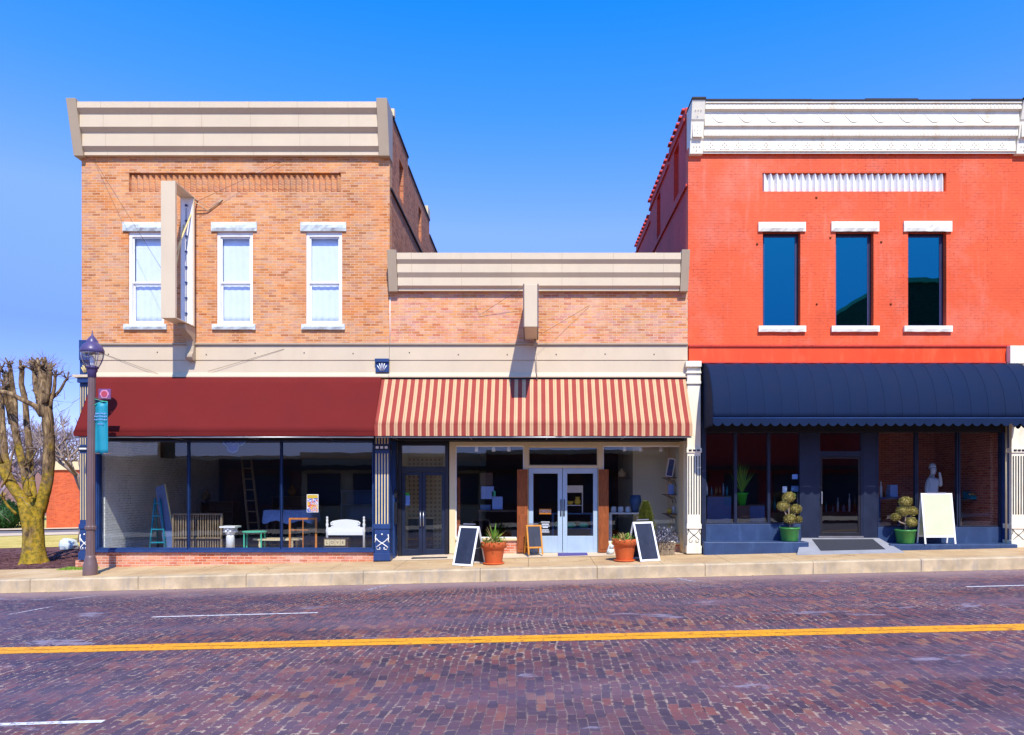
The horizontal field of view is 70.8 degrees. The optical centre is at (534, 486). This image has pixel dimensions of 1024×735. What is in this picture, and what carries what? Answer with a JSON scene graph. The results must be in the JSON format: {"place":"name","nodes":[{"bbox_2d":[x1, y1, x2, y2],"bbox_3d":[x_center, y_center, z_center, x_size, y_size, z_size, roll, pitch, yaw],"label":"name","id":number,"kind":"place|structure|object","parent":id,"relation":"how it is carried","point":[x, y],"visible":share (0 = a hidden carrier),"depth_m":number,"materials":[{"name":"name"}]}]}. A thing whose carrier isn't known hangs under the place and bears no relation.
{"place":"outdoors","nodes":[
{"label":"outdoors","id":0,"kind":"place"},
{"bbox_2d":[0,516,69,528],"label":"lawn","id":1,"kind":"structure","parent":0,"point":[21,527],"depth_m":42.51,"materials":[{"name":"green plant"}]},
{"bbox_2d":[0,497,21,530],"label":"evergreen bush","id":2,"kind":"object","parent":1,"relation":"on","point":[9,515],"visible":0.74,"depth_m":41.61,"materials":[{"name":"green plant"}]},
{"bbox_2d":[0,427,42,493],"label":"bare tree","id":3,"kind":"object","parent":1,"relation":"on","point":[14,461],"visible":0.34,"depth_m":49.02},
{"bbox_2d":[5,413,60,483],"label":"bare tree","id":4,"kind":"object","parent":1,"relation":"on","point":[18,477],"visible":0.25,"depth_m":49.70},
{"bbox_2d":[8,410,79,475],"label":"bare tree","id":5,"kind":"object","parent":1,"relation":"on","point":[68,440],"visible":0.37,"depth_m":52.13,"materials":[{"name":"plant"}]},
{"bbox_2d":[46,461,79,534],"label":"brick building","id":6,"kind":"structure","parent":1,"relation":"on","point":[63,509],"depth_m":42.00,"materials":[{"name":"red brick"}]},
{"bbox_2d":[0,532,78,535],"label":"path","id":7,"kind":"structure","parent":0,"point":[46,533],"depth_m":34.68,"materials":[{"name":"concrete"}]},
{"bbox_2d":[0,530,78,532],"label":"side road","id":8,"kind":"structure","parent":0,"point":[44,531],"depth_m":37.73,"materials":[{"name":"asphalt"}]},
{"bbox_2d":[0,535,79,547],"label":"lawn","id":9,"kind":"structure","parent":0,"point":[16,541],"depth_m":29.57,"materials":[{"name":"yellow plant"}]},
{"bbox_2d":[20,409,79,541],"bbox_3d":[-17.869,-0.388,28.314,3.666,5.281,4.035,0,0,43],"label":"bare tree","id":10,"kind":"object","parent":9,"relation":"on","point":[68,465],"visible":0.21,"depth_m":27.12,"materials":[{"name":"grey plant"}]},
{"bbox_2d":[0,570,1023,734],"bbox_3d":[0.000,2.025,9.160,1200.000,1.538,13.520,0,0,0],"label":"road","id":11,"kind":"structure","parent":0,"point":[947,683],"depth_m":8.09,"materials":[{"name":"brick"}]},
{"bbox_2d":[0,720,104,725],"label":"painted line","id":12,"kind":"object","parent":11,"relation":"on","point":[57,722],"visible":1,"depth_m":6.32,"materials":[{"name":"white paint"}]},
{"bbox_2d":[154,612,317,616],"bbox_3d":[-4.854,2.083,11.675,2.667,0.063,0.079,0,0,-1],"label":"painted line","id":13,"kind":"object","parent":11,"relation":"on","point":[232,614],"visible":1,"depth_m":11.67,"materials":[{"name":"white paint"}]},
{"bbox_2d":[0,627,1023,653],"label":"painted line","id":14,"kind":"object","parent":11,"relation":"on","point":[510,640],"visible":1,"depth_m":9.15,"materials":[{"name":"yellow paint"}]},
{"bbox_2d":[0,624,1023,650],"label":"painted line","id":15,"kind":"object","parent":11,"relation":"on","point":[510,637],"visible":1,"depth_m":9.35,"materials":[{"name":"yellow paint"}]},
{"bbox_2d":[9,569,1015,592],"bbox_3d":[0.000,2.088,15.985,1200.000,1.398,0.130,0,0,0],"label":"gutter","id":16,"kind":"object","parent":11,"relation":"on","point":[500,581],"visible":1,"depth_m":15.96,"materials":[{"name":"concrete"}]},
{"bbox_2d":[0,547,1023,578],"bbox_3d":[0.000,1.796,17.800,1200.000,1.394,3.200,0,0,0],"label":"pavement","id":17,"kind":"structure","parent":0,"point":[338,566],"depth_m":16.97,"materials":[{"name":"concrete"}]},
{"bbox_2d":[58,566,98,569],"bbox_3d":[-11.229,2.014,17.776,0.912,0.090,0.517,0,0,0],"label":"grass tuft","id":18,"kind":"object","parent":17,"relation":"on","point":[73,568],"visible":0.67,"depth_m":17.67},
{"bbox_2d":[79,330,110,575],"bbox_3d":[-10.113,-0.748,16.584,0.622,5.675,0.500,0,0,-33],"label":"street lamp","id":19,"kind":"object","parent":17,"relation":"on","point":[91,345],"visible":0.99,"depth_m":16.48,"materials":[{"name":"metal"}]},
{"bbox_2d":[94,399,107,453],"bbox_3d":[-9.957,-1.373,16.544,0.314,1.274,0.052,0,0,0],"label":"banner","id":20,"kind":"object","parent":19,"relation":"hanging from","point":[101,426],"visible":1,"depth_m":16.55,"materials":[{"name":"fabric"}]},
{"bbox_2d":[452,523,484,565],"bbox_3d":[-1.521,1.355,16.880,0.540,0.965,0.640,0,0,27],"label":"sandwich board","id":21,"kind":"object","parent":17,"relation":"on","point":[469,550],"visible":0.9,"depth_m":16.77,"materials":[{"name":"white paint"}]},
{"bbox_2d":[480,524,506,564],"bbox_3d":[-0.970,1.336,16.860,0.725,0.971,0.739,0,0,0],"label":"potted plant","id":22,"kind":"object","parent":17,"relation":"on","point":[493,546],"visible":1,"depth_m":16.69,"materials":[{"name":"green plant"}]},
{"bbox_2d":[0,556,1023,592],"bbox_3d":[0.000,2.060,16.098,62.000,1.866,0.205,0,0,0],"label":"kerb","id":23,"kind":"structure","parent":17,"relation":"on","point":[415,576],"depth_m":16.00,"materials":[{"name":"concrete"}]},
{"bbox_2d":[611,532,636,561],"bbox_3d":[2.128,1.411,16.857,0.704,0.683,0.708,0,0,0],"label":"potted plant","id":24,"kind":"object","parent":17,"relation":"on","point":[624,546],"visible":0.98,"depth_m":16.68,"materials":[{"name":"green plant"}]},
{"bbox_2d":[630,519,659,561],"bbox_3d":[2.550,1.257,16.980,0.560,0.965,0.640,0,0,-27],"label":"sandwich board","id":25,"kind":"object","parent":17,"relation":"on","point":[646,547],"visible":0.92,"depth_m":16.85,"materials":[{"name":"white paint"}]},
{"bbox_2d":[654,526,679,554],"bbox_3d":[3.238,1.345,17.946,0.878,0.726,0.844,0,0,0],"label":"planter box","id":26,"kind":"object","parent":17,"relation":"on","point":[665,545],"visible":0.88,"depth_m":17.81,"materials":[{"name":"beige stone"}]},
{"bbox_2d":[0,0,1023,459],"label":"sky","id":27,"kind":"structure","parent":0,"point":[525,126],"materials":[{"name":"blue"}]},
{"bbox_2d":[551,513,592,541],"bbox_3d":[1.034,1.237,19.790,1.151,1.010,0.420,0,0,0],"label":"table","id":28,"kind":"object","parent":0,"point":[591,525],"visible":0.59,"depth_m":19.60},
{"bbox_2d":[567,485,582,512],"bbox_3d":[1.100,0.354,19.795,0.457,0.754,0.210,0,0,0],"label":"white shelf","id":29,"kind":"object","parent":28,"relation":"on","point":[574,488],"visible":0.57,"depth_m":19.69,"materials":[{"name":"paint"}]},
{"bbox_3d":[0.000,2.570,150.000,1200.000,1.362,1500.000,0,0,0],"label":"ground","id":30,"kind":"structure","parent":0,"visible":0},
{"bbox_2d":[0,459,76,515],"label":"grey building","id":31,"kind":"structure","parent":30,"relation":"on","point":[37,477],"depth_m":70.00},
{"bbox_2d":[0,547,79,569],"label":"mulch bed","id":32,"kind":"object","parent":30,"relation":"on","point":[57,550],"visible":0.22,"depth_m":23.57,"materials":[{"name":"wood"}]},
{"bbox_2d":[0,349,79,564],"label":"pollard tree","id":33,"kind":"object","parent":32,"relation":"on","point":[32,504],"visible":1,"depth_m":19.30,"materials":[{"name":"brown plant"}]},
{"bbox_2d":[58,538,78,549],"bbox_3d":[-15.646,1.949,24.209,0.636,0.412,0.445,0,0,-15],"label":"rock","id":34,"kind":"object","parent":32,"relation":"on","point":[67,544],"visible":0.85,"depth_m":24.05,"materials":[{"name":"stone"}]},
{"bbox_2d":[66,98,437,567],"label":"brick building","id":35,"kind":"structure","parent":30,"relation":"on","point":[311,228],"depth_m":18.00,"materials":[{"name":"brick"}]},
{"bbox_2d":[98,441,187,548],"bbox_3d":[-9.810,0.209,18.100,2.280,2.738,0.120,0,0,0],"label":"shop window","id":36,"kind":"structure","parent":35,"relation":"in","point":[99,455],"depth_m":18.07,"materials":[{"name":"blue paint"}]},
{"bbox_2d":[129,232,163,323],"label":"window","id":37,"kind":"structure","parent":35,"relation":"in","point":[145,293],"depth_m":18.18,"materials":[{"name":"glass"}]},
{"bbox_2d":[149,498,165,546],"bbox_3d":[-9.987,0.987,19.297,0.467,1.358,0.846,0,0,-11],"label":"stepladder","id":38,"kind":"object","parent":35,"relation":"on","point":[156,516],"visible":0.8,"depth_m":19.03,"materials":[{"name":"teal paint"}]},
{"bbox_2d":[156,484,171,546],"bbox_3d":[-9.757,0.797,19.066,0.687,1.730,0.136,0,0,16],"label":"leaning mirror","id":39,"kind":"object","parent":35,"relation":"on","point":[161,492],"visible":0.64,"depth_m":19.07,"materials":[{"name":"mirror"}]},
{"bbox_2d":[161,181,222,360],"bbox_3d":[-8.261,-5.150,17.425,0.965,4.060,1.150,0,0,0],"label":"projecting sign","id":40,"kind":"object","parent":35,"relation":"attached to","point":[185,247],"visible":1,"depth_m":17.41,"materials":[{"name":"beige metal"}]},
{"bbox_2d":[172,513,222,546],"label":"slatted gate","id":41,"kind":"structure","parent":35,"relation":"on","point":[174,530],"depth_m":18.80,"materials":[{"name":"brown wood"}]},
{"bbox_2d":[200,501,239,538],"bbox_3d":[-9.924,1.068,22.740,1.040,1.180,0.520,0,0,0],"label":"cabinet","id":42,"kind":"object","parent":35,"relation":"on","point":[229,510],"visible":0.73,"depth_m":22.93,"materials":[{"name":"wood"}]},
{"bbox_2d":[202,490,210,500],"bbox_3d":[-10.341,0.298,22.700,0.240,0.360,0.240,0,0,0],"label":"vase","id":43,"kind":"object","parent":42,"relation":"on","point":[206,496],"visible":1,"depth_m":22.63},
{"bbox_2d":[73,377,380,439],"bbox_3d":[-7.385,-1.934,17.529,7.150,1.564,0.832,0,0,0],"label":"awning","id":44,"kind":"object","parent":35,"relation":"attached to","point":[242,406],"visible":0.95,"depth_m":17.48,"materials":[{"name":"red fabric"}]},
{"bbox_2d":[219,525,240,546],"bbox_3d":[-7.896,1.343,18.700,0.400,0.630,0.400,0,0,0],"label":"column pedestal","id":45,"kind":"object","parent":35,"relation":"on","point":[229,531],"depth_m":18.60,"materials":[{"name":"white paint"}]},
{"bbox_2d":[222,442,245,452],"bbox_3d":[-7.667,-1.017,18.384,0.654,0.337,0.052,0,0,0],"label":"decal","id":46,"kind":"object","parent":35,"relation":"hanging from","point":[232,447],"visible":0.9,"depth_m":18.39,"materials":[{"name":"blue paper"}]},
{"bbox_2d":[188,441,280,548],"bbox_3d":[-7.520,0.209,18.100,2.360,2.738,0.120,0,0,0],"label":"shop window","id":47,"kind":"structure","parent":35,"relation":"in","point":[189,442],"depth_m":18.07,"materials":[{"name":"blue paint"}]},
{"bbox_2d":[217,232,252,323],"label":"window","id":48,"kind":"structure","parent":35,"relation":"in","point":[234,249],"depth_m":18.18,"materials":[{"name":"glass"}]},
{"bbox_2d":[240,458,260,541],"bbox_3d":[-8.743,0.089,22.086,0.333,3.162,1.482,0,0,-37],"label":"ladder","id":49,"kind":"object","parent":35,"relation":"on","point":[245,496],"visible":0.81,"depth_m":22.00,"materials":[{"name":"brown wood"}]},
{"bbox_2d":[242,531,266,546],"bbox_3d":[-7.311,1.414,18.800,0.620,0.488,0.492,0,0,0],"label":"side table","id":50,"kind":"object","parent":35,"relation":"on","point":[247,532],"visible":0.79,"depth_m":18.67,"materials":[{"name":"green paint"}]},
{"bbox_2d":[253,537,302,546],"bbox_3d":[-6.738,1.513,18.950,1.320,0.289,0.597,0,0,0],"label":"bench","id":51,"kind":"object","parent":35,"relation":"on","point":[278,539],"visible":0.68,"depth_m":18.75,"materials":[{"name":"beige paint"}]},
{"bbox_2d":[262,509,319,545],"bbox_3d":[-6.834,1.161,20.300,1.447,0.995,0.879,0,0,0],"label":"table","id":52,"kind":"object","parent":35,"relation":"on","point":[272,515],"visible":0.81,"depth_m":19.90,"materials":[{"name":"blue fabric"}]},
{"bbox_2d":[271,496,319,536],"bbox_3d":[-7.871,0.993,23.740,1.440,1.330,0.520,0,0,0],"label":"cabinet","id":53,"kind":"object","parent":35,"relation":"on","point":[294,502],"visible":0.61,"depth_m":23.98,"materials":[{"name":"wood"}]},
{"bbox_2d":[289,518,316,546],"bbox_3d":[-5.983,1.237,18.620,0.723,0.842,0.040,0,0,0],"label":"table","id":54,"kind":"object","parent":35,"relation":"on","point":[303,519],"depth_m":18.60,"materials":[{"name":"brown wood"}]},
{"bbox_2d":[307,494,317,511],"bbox_3d":[-5.585,0.428,18.126,0.292,0.453,0.010,0,0,0],"label":"poster","id":55,"kind":"object","parent":35,"relation":"attached to","point":[312,502],"visible":1,"depth_m":18.12,"materials":[{"name":"paper"}]},
{"bbox_2d":[306,232,341,323],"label":"window","id":56,"kind":"structure","parent":35,"relation":"in","point":[323,249],"depth_m":18.18,"materials":[{"name":"glass"}]},
{"bbox_2d":[281,441,374,548],"bbox_3d":[-5.200,0.209,18.100,2.340,2.738,0.120,0,0,0],"label":"shop window","id":57,"kind":"structure","parent":35,"relation":"in","point":[373,442],"depth_m":18.04,"materials":[{"name":"blue paint"}]},
{"bbox_2d":[323,538,349,546],"bbox_3d":[-5.108,1.497,18.613,0.637,0.322,0.273,0,0,0],"label":"letter block tray","id":58,"kind":"object","parent":35,"relation":"on","point":[336,542],"visible":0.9,"depth_m":18.50,"materials":[{"name":"beige paint"}]},
{"bbox_2d":[326,516,365,546],"bbox_3d":[-4.917,1.214,18.750,1.038,0.887,0.078,0,0,0],"label":"headboard","id":59,"kind":"object","parent":35,"relation":"on","point":[345,527],"visible":0.94,"depth_m":18.73,"materials":[{"name":"white paint"}]},
{"bbox_2d":[340,490,371,537],"bbox_3d":[-5.573,0.893,23.040,1.140,1.530,0.520,0,0,0],"label":"cabinet","id":60,"kind":"object","parent":35,"relation":"on","point":[356,505],"visible":0.51,"depth_m":23.28,"materials":[{"name":"wood"}]},
{"bbox_2d":[387,250,689,560],"bbox_3d":[0.141,-1.536,25.706,7.538,8.512,16.188,0,0,0],"label":"brick storefront","id":61,"kind":"object","parent":30,"relation":"on","point":[630,321],"visible":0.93,"depth_m":18.00,"materials":[{"name":"beige brick"}]},
{"bbox_2d":[394,489,397,522],"bbox_3d":[-3.510,0.510,18.280,0.068,0.860,0.160,0,0,0],"label":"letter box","id":62,"kind":"object","parent":61,"relation":"attached to","point":[395,509],"visible":1,"depth_m":18.20,"materials":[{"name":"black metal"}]},
{"bbox_2d":[402,472,421,554],"bbox_3d":[-3.161,0.706,18.584,0.522,2.147,0.132,0,0,0],"label":"door","id":63,"kind":"structure","parent":61,"relation":"in","point":[405,551],"depth_m":18.59,"materials":[{"name":"blue paint"}]},
{"bbox_2d":[408,517,433,547],"bbox_3d":[-3.288,1.308,20.435,0.920,0.865,0.570,0,0,0],"label":"counter","id":64,"kind":"object","parent":61,"relation":"on","point":[413,532],"visible":0.43,"depth_m":20.20,"materials":[{"name":"blue paint"}]},
{"bbox_2d":[422,472,444,554],"bbox_3d":[-2.601,0.706,18.584,0.584,2.147,0.132,0,0,0],"label":"door","id":65,"kind":"structure","parent":61,"relation":"in","point":[425,551],"depth_m":18.59,"materials":[{"name":"blue paint"}]},
{"bbox_2d":[457,478,459,536],"bbox_3d":[-1.990,0.756,18.825,0.094,1.972,0.050,0,0,0],"label":"wooden post","id":66,"kind":"object","parent":61,"relation":"on","point":[458,502],"visible":0.43,"depth_m":18.80,"materials":[{"name":"brown wood"}]},
{"bbox_2d":[456,446,523,537],"bbox_3d":[-1.153,0.145,18.625,1.769,2.379,0.050,0,0,0],"label":"shop window","id":67,"kind":"structure","parent":61,"relation":"in","point":[456,446],"depth_m":18.60,"materials":[{"name":"white paint"}]},
{"bbox_2d":[478,510,516,536],"bbox_3d":[-0.944,1.193,19.600,1.115,1.099,0.600,0,0,0],"label":"display table","id":68,"kind":"object","parent":61,"relation":"on","point":[480,517],"visible":0.31,"depth_m":19.30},
{"bbox_2d":[492,497,502,508],"bbox_3d":[-0.997,0.450,19.450,0.279,0.343,0.100,0,0,0],"label":"boxed card","id":69,"kind":"object","parent":68,"relation":"on","point":[497,502],"visible":1,"depth_m":19.40,"materials":[{"name":"cardboard"}]},
{"bbox_2d":[481,486,493,498],"bbox_3d":[-1.265,0.172,19.450,0.343,0.343,0.100,0,0,0],"label":"boxed card","id":70,"kind":"object","parent":69,"relation":"on","point":[486,492],"visible":1,"depth_m":19.40,"materials":[{"name":"blue paper"}]},
{"bbox_2d":[480,473,492,485],"bbox_3d":[-1.287,-0.193,19.415,0.343,0.343,0.030,0,0,0],"label":"boxed card","id":71,"kind":"object","parent":70,"relation":"on","point":[486,479],"visible":1,"depth_m":19.40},
{"bbox_2d":[523,284,538,373],"bbox_3d":[-0.081,-3.618,17.197,0.355,1.984,1.606,0,0,0],"label":"projecting sign","id":72,"kind":"object","parent":61,"relation":"attached to","point":[530,312],"visible":1,"depth_m":16.40,"materials":[{"name":"beige metal"}]},
{"bbox_2d":[374,379,692,439],"bbox_3d":[-0.021,-1.905,17.529,7.562,1.504,0.832,0,0,0],"label":"awning","id":73,"kind":"object","parent":61,"relation":"attached to","point":[533,407],"visible":1,"depth_m":17.41,"materials":[{"name":"fabric"}]},
{"bbox_2d":[524,523,542,554],"bbox_3d":[-0.020,1.331,18.280,0.400,0.774,0.421,0,0,-16],"label":"sandwich board","id":74,"kind":"object","parent":61,"relation":"on","point":[533,536],"visible":1,"depth_m":18.21,"materials":[{"name":"brown wood"}]},
{"bbox_2d":[541,521,549,533],"bbox_3d":[0.282,1.073,18.651,0.232,0.342,0.011,0,0,0],"label":"hours sign","id":75,"kind":"object","parent":61,"relation":"attached to","point":[545,526],"visible":0.82,"depth_m":18.65,"materials":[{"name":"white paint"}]},
{"bbox_2d":[529,468,561,552],"bbox_3d":[0.288,0.624,18.592,0.865,2.187,0.116,0,0,0],"label":"door","id":76,"kind":"structure","parent":61,"relation":"in","point":[551,544],"depth_m":18.60,"materials":[{"name":"blue paint"}]},
{"bbox_2d":[528,447,597,465],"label":"transom window","id":77,"kind":"structure","parent":61,"relation":"in","point":[528,447],"depth_m":18.60,"materials":[{"name":"beige paint"}]},
{"bbox_2d":[558,553,587,555],"bbox_3d":[0.972,1.725,18.295,0.745,0.053,0.350,0,0,0],"label":"door mat","id":78,"kind":"object","parent":61,"relation":"on","point":[568,554],"depth_m":18.20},
{"bbox_2d":[563,468,597,552],"bbox_3d":[1.183,0.624,18.592,0.902,2.187,0.116,0,0,0],"label":"door","id":79,"kind":"structure","parent":61,"relation":"in","point":[571,544],"depth_m":18.60,"materials":[{"name":"blue paint"}]},
{"bbox_2d":[606,542,613,553],"bbox_3d":[1.934,1.576,18.248,0.202,0.330,0.185,0,0,36],"label":"garden ornament","id":80,"kind":"object","parent":61,"relation":"on","point":[610,550],"visible":0.94,"depth_m":18.18,"materials":[{"name":"ceramic"}]},
{"bbox_2d":[609,512,638,540],"bbox_3d":[2.470,1.228,19.750,0.867,1.027,0.500,0,0,0],"label":"display table","id":81,"kind":"object","parent":61,"relation":"on","point":[610,524],"visible":0.4,"depth_m":19.52,"materials":[{"name":"white paint"}]},
{"bbox_2d":[630,495,640,511],"bbox_3d":[2.773,0.476,19.750,0.320,0.475,0.320,0,0,0],"label":"pot","id":82,"kind":"object","parent":81,"relation":"on","point":[635,502],"visible":0.97,"depth_m":19.63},
{"bbox_2d":[603,446,678,541],"bbox_3d":[2.783,0.197,18.625,2.028,2.483,0.050,0,0,0],"label":"shop window","id":83,"kind":"structure","parent":61,"relation":"in","point":[603,446],"depth_m":18.60,"materials":[{"name":"white paint"}]},
{"bbox_2d":[636,500,655,534],"bbox_3d":[2.817,1.028,18.121,0.655,1.376,0.667,0,0,0],"label":"potted conifer","id":84,"kind":"object","parent":61,"relation":"on","point":[645,512],"visible":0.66,"depth_m":18.02,"materials":[{"name":"green plant"}]},
{"bbox_2d":[664,477,676,484],"bbox_3d":[3.627,-0.115,19.350,0.300,0.242,0.600,0,0,0],"label":"wall shelf","id":85,"kind":"object","parent":61,"relation":"attached to","point":[670,479],"depth_m":19.11,"materials":[{"name":"wood"}]},
{"bbox_2d":[665,458,675,476],"bbox_3d":[3.650,-0.503,19.300,0.284,0.527,0.020,0,0,0],"label":"framed picture","id":86,"kind":"object","parent":85,"relation":"on","point":[670,467],"visible":0.9,"depth_m":19.30,"materials":[{"name":"white paint"}]},
{"bbox_2d":[634,97,1023,554],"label":"red brick building","id":87,"kind":"structure","parent":30,"relation":"on","point":[856,231],"depth_m":18.00,"materials":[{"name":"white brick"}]},
{"bbox_2d":[706,495,731,521],"bbox_3d":[4.928,0.803,19.440,0.680,1.111,0.520,0,0,0],"label":"counter","id":88,"kind":"object","parent":87,"relation":"on","point":[718,508],"visible":0.64,"depth_m":19.20,"materials":[{"name":"wood"}]},
{"bbox_2d":[706,433,735,523],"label":"shop window","id":89,"kind":"structure","parent":87,"relation":"in","point":[734,434],"depth_m":18.25,"materials":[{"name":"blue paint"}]},
{"bbox_2d":[729,463,753,521],"bbox_3d":[5.513,0.334,19.078,0.475,2.048,0.798,0,0,-25],"label":"potted plant","id":90,"kind":"object","parent":87,"relation":"on","point":[743,511],"visible":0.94,"depth_m":18.93,"materials":[{"name":"green plant"}]},
{"bbox_2d":[737,504,765,521],"bbox_3d":[5.824,0.920,19.440,0.680,0.876,0.520,0,0,0],"label":"counter","id":91,"kind":"object","parent":87,"relation":"on","point":[757,512],"visible":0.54,"depth_m":19.20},
{"bbox_2d":[736,433,768,523],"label":"shop window","id":92,"kind":"structure","parent":87,"relation":"in","point":[767,434],"depth_m":18.25,"materials":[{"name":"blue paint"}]},
{"bbox_2d":[763,234,797,325],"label":"window","id":93,"kind":"structure","parent":87,"relation":"in","point":[780,251],"depth_m":18.17,"materials":[{"name":"glass"}]},
{"bbox_2d":[769,433,800,523],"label":"shop window","id":94,"kind":"structure","parent":87,"relation":"in","point":[799,434],"depth_m":18.25,"materials":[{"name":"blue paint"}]},
{"bbox_2d":[776,492,802,541],"bbox_3d":[6.362,0.743,17.950,0.667,1.247,0.510,0,0,0],"label":"topiary plant","id":95,"kind":"object","parent":87,"relation":"on","point":[789,534],"visible":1,"depth_m":17.86,"materials":[{"name":"green plant"}]},
{"bbox_2d":[731,511,856,531],"bbox_3d":[7.692,1.061,21.800,4.300,0.594,0.600,0,0,0],"label":"long counter","id":96,"kind":"object","parent":87,"relation":"on","point":[840,521],"visible":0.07,"depth_m":21.50,"materials":[{"name":"wood"}]},
{"bbox_2d":[820,456,860,535],"bbox_3d":[7.767,0.250,18.280,1.033,2.018,0.100,0,0,0],"label":"door","id":97,"kind":"structure","parent":87,"relation":"in","point":[858,533],"depth_m":18.28,"materials":[{"name":"brown metal"}]},
{"bbox_2d":[812,539,884,550],"bbox_3d":[7.736,1.449,17.801,1.587,0.241,0.694,0,0,0],"label":"door mat","id":98,"kind":"object","parent":87,"relation":"on","point":[843,544],"depth_m":17.77,"materials":[{"name":"rubber"}]},
{"bbox_2d":[836,234,870,325],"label":"window","id":99,"kind":"structure","parent":87,"relation":"in","point":[853,251],"depth_m":18.17,"materials":[{"name":"glass"}]},
{"bbox_2d":[703,363,1023,428],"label":"awning","id":100,"kind":"object","parent":87,"relation":"attached to","point":[853,394],"visible":1,"depth_m":17.04,"materials":[{"name":"blue fabric"}]},
{"bbox_2d":[879,497,909,525],"bbox_3d":[9.700,0.830,19.700,0.862,1.056,0.600,0,0,0],"label":"display table","id":101,"kind":"object","parent":87,"relation":"on","point":[898,505],"visible":0.27,"depth_m":19.41,"materials":[{"name":"blue paint"}]},
{"bbox_2d":[887,485,897,496],"bbox_3d":[9.743,0.125,19.600,0.216,0.336,0.200,0,0,0],"label":"box","id":102,"kind":"object","parent":101,"relation":"on","point":[892,490],"visible":0.97,"depth_m":19.50,"materials":[{"name":"blue paper"}]},
{"bbox_2d":[877,433,916,526],"bbox_3d":[9.191,-0.203,18.300,0.995,2.477,0.100,0,0,0],"label":"shop window","id":103,"kind":"structure","parent":87,"relation":"in","point":[914,434],"depth_m":18.25,"materials":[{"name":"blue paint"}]},
{"bbox_2d":[890,496,918,543],"bbox_3d":[9.233,0.830,17.969,0.643,1.188,0.523,0,0,31],"label":"topiary plant","id":104,"kind":"object","parent":87,"relation":"on","point":[905,536],"visible":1,"depth_m":17.87,"materials":[{"name":"green plant"}]},
{"bbox_2d":[908,234,942,325],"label":"window","id":105,"kind":"structure","parent":87,"relation":"in","point":[925,251],"depth_m":18.17,"materials":[{"name":"glass"}]},
{"bbox_2d":[925,463,942,492],"bbox_3d":[10.573,0.370,19.100,0.448,1.977,0.440,0,0,0],"label":"statue","id":106,"kind":"object","parent":87,"relation":"on","point":[932,483],"visible":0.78,"depth_m":19.04,"materials":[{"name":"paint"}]},
{"bbox_2d":[916,492,955,543],"bbox_3d":[9.972,0.784,17.870,0.800,1.273,0.363,0,0,-3],"label":"sandwich board","id":107,"kind":"object","parent":87,"relation":"on","point":[936,516],"visible":1,"depth_m":17.80,"materials":[{"name":"white paint"}]},
{"bbox_2d":[917,433,957,526],"bbox_3d":[10.223,-0.203,18.300,1.046,2.477,0.100,0,0,0],"label":"shop window","id":108,"kind":"structure","parent":87,"relation":"in","point":[956,434],"depth_m":18.27,"materials":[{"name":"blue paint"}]},
{"bbox_2d":[953,499,976,525],"bbox_3d":[11.752,0.851,19.550,0.686,1.015,0.500,0,0,0],"label":"display table","id":109,"kind":"object","parent":87,"relation":"on","point":[961,500],"visible":0.29,"depth_m":19.32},
{"bbox_2d":[963,491,976,498],"bbox_3d":[11.902,0.240,19.475,0.429,0.200,0.350,0,0,0],"label":"display box","id":110,"kind":"object","parent":109,"relation":"on","point":[967,495],"visible":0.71,"depth_m":19.43,"materials":[{"name":"teal paint"}]},
{"bbox_2d":[958,433,1001,526],"bbox_3d":[11.305,-0.203,18.300,1.077,2.477,0.100,0,0,0],"label":"shop window","id":111,"kind":"structure","parent":87,"relation":"in","point":[999,434],"depth_m":18.25,"materials":[{"name":"blue paint"}]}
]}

